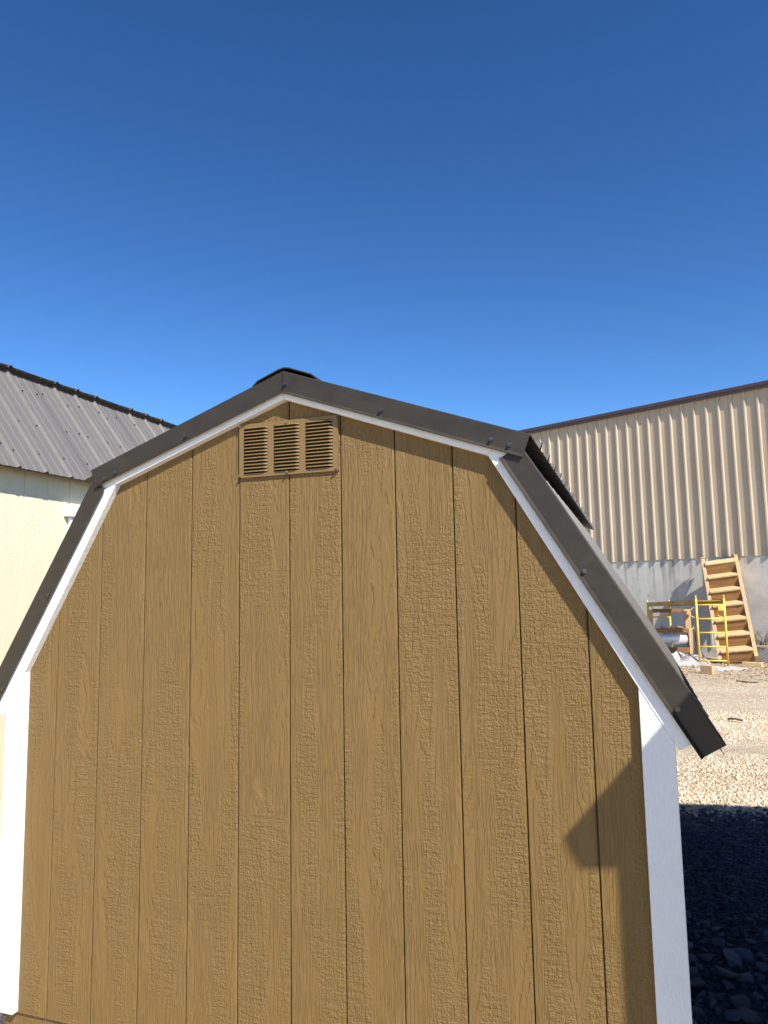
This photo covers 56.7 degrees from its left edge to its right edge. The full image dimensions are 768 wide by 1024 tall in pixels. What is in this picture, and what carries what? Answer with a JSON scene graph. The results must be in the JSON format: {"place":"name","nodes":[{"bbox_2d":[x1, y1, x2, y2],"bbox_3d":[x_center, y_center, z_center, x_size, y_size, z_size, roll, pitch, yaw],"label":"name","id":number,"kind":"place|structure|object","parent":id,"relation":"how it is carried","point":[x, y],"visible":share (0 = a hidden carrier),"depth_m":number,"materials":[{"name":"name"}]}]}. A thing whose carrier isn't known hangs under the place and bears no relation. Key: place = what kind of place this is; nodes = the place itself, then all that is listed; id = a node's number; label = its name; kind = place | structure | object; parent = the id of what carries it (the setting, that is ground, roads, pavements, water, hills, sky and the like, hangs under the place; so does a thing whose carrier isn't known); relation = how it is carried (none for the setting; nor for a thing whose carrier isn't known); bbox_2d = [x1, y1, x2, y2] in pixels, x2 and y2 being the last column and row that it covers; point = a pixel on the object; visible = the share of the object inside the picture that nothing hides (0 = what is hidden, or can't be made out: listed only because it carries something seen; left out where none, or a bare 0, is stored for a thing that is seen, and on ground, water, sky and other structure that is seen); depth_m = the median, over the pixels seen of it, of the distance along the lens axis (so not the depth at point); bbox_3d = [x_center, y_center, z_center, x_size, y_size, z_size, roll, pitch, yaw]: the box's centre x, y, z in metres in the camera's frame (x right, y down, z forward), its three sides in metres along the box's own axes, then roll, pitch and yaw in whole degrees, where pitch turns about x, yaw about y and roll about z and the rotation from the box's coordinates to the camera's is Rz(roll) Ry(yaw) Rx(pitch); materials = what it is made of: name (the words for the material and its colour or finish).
{"place":"outdoors","nodes":[
{"label":"outdoors","id":0,"kind":"place"},
{"bbox_2d":[0,657,767,1023],"bbox_3d":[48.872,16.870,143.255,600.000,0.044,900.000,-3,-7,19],"label":"ground","id":1,"kind":"structure","parent":0,"point":[704,693],"depth_m":5.00,"materials":[{"name":"beige gravel"}]},
{"bbox_2d":[0,362,176,842],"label":"shed","id":2,"kind":"structure","parent":1,"relation":"on","point":[59,442],"depth_m":5.04,"materials":[{"name":"beige paint"}]},
{"bbox_2d":[67,517,73,530],"bbox_3d":[-2.249,0.562,5.121,0.031,1.049,0.090,-3,-7,19],"label":"window frame","id":3,"kind":"structure","parent":2,"relation":"in","point":[70,519],"depth_m":5.13,"materials":[{"name":"white paint"}]},
{"bbox_2d":[0,367,725,1023],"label":"shed","id":4,"kind":"structure","parent":1,"relation":"on","point":[324,703],"depth_m":2.42,"materials":[{"name":"brown wood"}]},
{"bbox_2d":[518,380,767,656],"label":"warehouse","id":5,"kind":"structure","parent":1,"relation":"on","point":[668,494],"depth_m":18.45,"materials":[{"name":"metal"}]},
{"bbox_2d":[647,609,695,654],"bbox_3d":[6.892,2.863,17.100,0.990,1.045,0.690,-3,-7,17],"label":"lumber crate","id":6,"kind":"object","parent":1,"relation":"on","point":[690,648],"visible":0.76,"depth_m":16.79,"materials":[{"name":"brown wood"}]},
{"bbox_2d":[658,633,689,654],"bbox_3d":[6.847,3.154,16.899,0.722,0.585,0.290,-3,-7,17],"label":"metal roll","id":7,"kind":"object","parent":6,"relation":"in","point":[675,638],"visible":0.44,"depth_m":16.78,"materials":[{"name":"silver metal"}]},
{"bbox_2d":[693,626,704,657],"bbox_3d":[7.386,3.106,16.713,0.250,0.799,0.591,-5,-7,29],"label":"plastic sheet","id":8,"kind":"object","parent":6,"relation":"hanging from","point":[702,656],"visible":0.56,"depth_m":16.64,"materials":[{"name":"plastic"}]},
{"bbox_2d":[647,595,729,665],"bbox_3d":[6.944,2.718,16.509,0.632,1.560,2.220,0,-7,-12],"label":"scaffold","id":9,"kind":"object","parent":1,"relation":"on","point":[720,603],"visible":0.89,"depth_m":15.70,"materials":[{"name":"yellow metal"}]},
{"bbox_2d":[686,910,690,917],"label":"rock","id":10,"kind":"object","parent":1,"relation":"on","point":[688,914],"visible":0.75,"depth_m":3.80,"materials":[{"name":"grey stone"}]},
{"bbox_2d":[687,941,693,951],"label":"rock","id":11,"kind":"object","parent":1,"relation":"on","point":[690,945],"visible":0.54,"depth_m":3.43,"materials":[{"name":"grey stone"}]},
{"bbox_2d":[672,651,710,665],"bbox_3d":[6.630,3.300,16.108,1.453,0.306,1.232,-3,-7,19],"label":"plastic wrap","id":12,"kind":"object","parent":1,"relation":"on","point":[680,658],"visible":0.48,"depth_m":15.74,"materials":[{"name":"white plastic"}]},
{"bbox_2d":[688,953,697,964],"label":"rock","id":13,"kind":"object","parent":1,"relation":"on","point":[692,958],"visible":0.76,"depth_m":3.33,"materials":[{"name":"grey stone"}]},
{"bbox_2d":[689,966,697,977],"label":"rock","id":14,"kind":"object","parent":1,"relation":"on","point":[693,971],"visible":0.44,"depth_m":3.19,"materials":[{"name":"grey stone"}]},
{"bbox_2d":[691,1005,705,1016],"bbox_3d":[1.283,2.050,2.930,0.075,0.043,0.072,-3,-7,20],"label":"rock","id":15,"kind":"object","parent":1,"relation":"on","point":[696,1010],"visible":0.56,"depth_m":2.90,"materials":[{"name":"grey stone"}]},
{"bbox_2d":[690,977,706,986],"bbox_3d":[1.375,2.066,3.125,0.082,0.044,0.058,16,-25,-6],"label":"rock","id":16,"kind":"object","parent":1,"relation":"on","point":[696,981],"visible":0.89,"depth_m":3.11,"materials":[{"name":"grey stone"}]},
{"bbox_2d":[694,962,703,969],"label":"rock","id":17,"kind":"object","parent":1,"relation":"on","point":[700,966],"visible":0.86,"depth_m":3.28,"materials":[{"name":"grey stone"}]},
{"bbox_2d":[697,990,705,997],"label":"rock","id":18,"kind":"object","parent":1,"relation":"on","point":[701,993],"visible":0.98,"depth_m":3.05,"materials":[{"name":"grey stone"}]},
{"bbox_2d":[697,929,706,933],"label":"rock","id":19,"kind":"object","parent":1,"relation":"on","point":[700,931],"visible":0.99,"depth_m":3.60,"materials":[{"name":"grey stone"}]},
{"bbox_2d":[699,953,712,960],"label":"rock","id":20,"kind":"object","parent":1,"relation":"on","point":[706,957],"visible":1,"depth_m":3.34,"materials":[{"name":"grey stone"}]},
{"bbox_2d":[700,665,714,674],"bbox_3d":[6.462,3.148,14.198,0.130,0.170,0.243,4,-8,-38],"label":"wood block","id":21,"kind":"object","parent":1,"relation":"on","point":[708,669],"depth_m":14.15,"materials":[{"name":"brown wood"}]},
{"bbox_2d":[707,995,717,1008],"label":"rock","id":22,"kind":"object","parent":1,"relation":"on","point":[712,1001],"visible":0.94,"depth_m":2.97,"materials":[{"name":"grey stone"}]},
{"bbox_2d":[710,927,720,932],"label":"rock","id":23,"kind":"object","parent":1,"relation":"on","point":[714,929],"visible":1,"depth_m":3.64,"materials":[{"name":"grey stone"}]},
{"bbox_2d":[711,937,724,947],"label":"rock","id":24,"kind":"object","parent":1,"relation":"on","point":[717,941],"visible":0.99,"depth_m":3.50,"materials":[{"name":"grey stone"}]},
{"bbox_2d":[714,1005,721,1014],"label":"rock","id":25,"kind":"object","parent":1,"relation":"on","point":[718,1010],"visible":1,"depth_m":2.92,"materials":[{"name":"grey stone"}]},
{"bbox_2d":[695,666,747,670],"bbox_3d":[7.041,3.265,14.904,1.288,0.094,0.381,0,-6,-11],"label":"plastic strip","id":26,"kind":"object","parent":1,"relation":"on","point":[720,668],"visible":0.67,"depth_m":14.81,"materials":[{"name":"white plastic"}]},
{"bbox_2d":[678,787,767,821],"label":"gravel","id":27,"kind":"structure","parent":1,"relation":"on","point":[742,794],"depth_m":5.78,"materials":[{"name":"beige gravel"}]},
{"bbox_2d":[679,661,767,688],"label":"dirt clods","id":28,"kind":"object","parent":1,"relation":"on","point":[729,673],"visible":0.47,"depth_m":14.48,"materials":[{"name":"brown soil"}]},
{"bbox_2d":[714,965,741,977],"bbox_3d":[1.548,2.078,3.191,0.133,0.036,0.086,21,-24,1],"label":"rock","id":29,"kind":"object","parent":1,"relation":"on","point":[722,972],"visible":0.97,"depth_m":3.18,"materials":[{"name":"grey stone"}]},
{"bbox_2d":[700,553,758,662],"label":"wooden stairs","id":30,"kind":"structure","parent":1,"relation":"on","point":[742,647],"depth_m":16.57,"materials":[{"name":"brown wood"}]},
{"bbox_2d":[723,979,735,989],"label":"rock","id":31,"kind":"object","parent":1,"relation":"on","point":[728,985],"visible":1,"depth_m":3.11,"materials":[{"name":"grey stone"}]},
{"bbox_2d":[725,917,734,921],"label":"rock","id":32,"kind":"object","parent":1,"relation":"on","point":[729,919],"visible":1,"depth_m":3.76,"materials":[{"name":"grey stone"}]},
{"bbox_2d":[724,1009,740,1020],"bbox_3d":[1.427,2.050,2.903,0.067,0.030,0.084,-27,-13,38],"label":"rock","id":33,"kind":"object","parent":1,"relation":"on","point":[732,1015],"visible":0.93,"depth_m":2.89,"materials":[{"name":"grey stone"}]},
{"bbox_2d":[723,948,742,967],"bbox_3d":[1.638,2.102,3.336,0.107,0.051,0.105,17,7,-3],"label":"rock","id":34,"kind":"object","parent":1,"relation":"on","point":[732,958],"visible":0.94,"depth_m":3.32,"materials":[{"name":"grey stone"}]},
{"bbox_2d":[729,995,750,1009],"bbox_3d":[1.497,2.058,2.982,0.078,0.046,0.081,-5,10,-6],"label":"rock","id":35,"kind":"object","parent":1,"relation":"on","point":[737,1001],"visible":0.84,"depth_m":2.97,"materials":[{"name":"grey stone"}]},
{"bbox_2d":[734,972,753,983],"bbox_3d":[1.602,2.082,3.167,0.079,0.058,0.041,-3,-7,18],"label":"rock","id":36,"kind":"object","parent":1,"relation":"on","point":[747,977],"visible":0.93,"depth_m":3.16,"materials":[{"name":"grey stone"}]},
{"bbox_2d":[733,947,754,961],"bbox_3d":[1.711,2.100,3.376,0.066,0.052,0.097,-9,-11,-40],"label":"rock","id":37,"kind":"object","parent":1,"relation":"on","point":[745,954],"visible":0.84,"depth_m":3.36,"materials":[{"name":"grey stone"}]},
{"bbox_2d":[736,680,757,682],"bbox_3d":[6.466,3.042,12.753,0.159,0.043,0.406,3,-7,-30],"label":"stick","id":38,"kind":"object","parent":1,"relation":"on","point":[746,681],"visible":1,"depth_m":12.63,"materials":[{"name":"brown wood"}]},
{"bbox_2d":[740,1007,761,1023],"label":"rock","id":39,"kind":"object","parent":1,"relation":"on","point":[748,1015],"visible":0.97,"depth_m":2.87,"materials":[{"name":"grey stone"}]},
{"bbox_2d":[745,938,757,944],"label":"rock","id":40,"kind":"object","parent":1,"relation":"on","point":[750,941],"visible":1,"depth_m":3.50,"materials":[{"name":"grey stone"}]},
{"bbox_2d":[742,662,762,666],"bbox_3d":[7.959,3.291,15.353,0.390,0.090,0.140,-7,-8,41],"label":"plank","id":41,"kind":"object","parent":1,"relation":"on","point":[753,664],"visible":1,"depth_m":15.30,"materials":[{"name":"beige wood"}]},
{"bbox_2d":[747,647,767,662],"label":"panel sheet","id":42,"kind":"object","parent":1,"relation":"on","point":[763,655],"visible":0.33,"depth_m":16.04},
{"bbox_2d":[753,992,764,999],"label":"rock","id":43,"kind":"object","parent":1,"relation":"on","point":[759,996],"visible":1,"depth_m":3.03,"materials":[{"name":"grey stone"}]},
{"bbox_2d":[754,972,764,980],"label":"rock","id":44,"kind":"object","parent":1,"relation":"on","point":[758,975],"visible":1,"depth_m":3.18,"materials":[{"name":"grey stone"}]},
{"bbox_2d":[755,962,767,971],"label":"rock","id":45,"kind":"object","parent":1,"relation":"on","point":[761,966],"visible":0.98,"depth_m":3.25,"materials":[{"name":"grey stone"}]},
{"bbox_2d":[757,951,765,957],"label":"rock","id":46,"kind":"object","parent":1,"relation":"on","point":[760,955],"visible":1,"depth_m":3.38,"materials":[{"name":"grey stone"}]},
{"bbox_2d":[762,984,767,991],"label":"rock","id":47,"kind":"object","parent":1,"relation":"on","point":[765,987],"visible":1,"depth_m":3.10,"materials":[{"name":"grey stone"}]},
{"bbox_2d":[763,929,767,940],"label":"rock","id":48,"kind":"object","parent":1,"relation":"on","point":[765,934],"visible":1,"depth_m":3.55,"materials":[{"name":"grey stone"}]},
{"bbox_2d":[0,0,767,430],"label":"sky","id":49,"kind":"structure","parent":0,"point":[517,215],"materials":[{"name":"blue"}]},
{"bbox_2d":[676,711,767,811],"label":"gravel","id":50,"kind":"structure","parent":0,"point":[718,763],"depth_m":6.83,"materials":[{"name":"beige gravel"}]},
{"bbox_2d":[727,718,742,720],"bbox_3d":[4.522,2.669,9.162,0.049,0.039,0.190,5,-9,-45],"label":"stick","id":51,"kind":"object","parent":50,"relation":"on","point":[738,719],"visible":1,"depth_m":9.14,"materials":[{"name":"brown wood"}]},
{"bbox_2d":[679,801,767,1023],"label":"gravel","id":52,"kind":"structure","parent":0,"point":[724,908],"depth_m":4.28,"materials":[{"name":"grey gravel"}]},
{"bbox_2d":[681,663,767,715],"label":"gravel","id":53,"kind":"structure","parent":0,"point":[731,689],"depth_m":11.90,"materials":[{"name":"beige gravel"}]},
{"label":"plank","id":54,"kind":"object","parent":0,"visible":0},
{"bbox_2d":[754,632,767,645],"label":"weeds","id":55,"kind":"object","parent":54,"relation":"on","point":[756,641],"visible":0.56,"depth_m":16.78,"materials":[{"name":"brown plant"}]}
]}

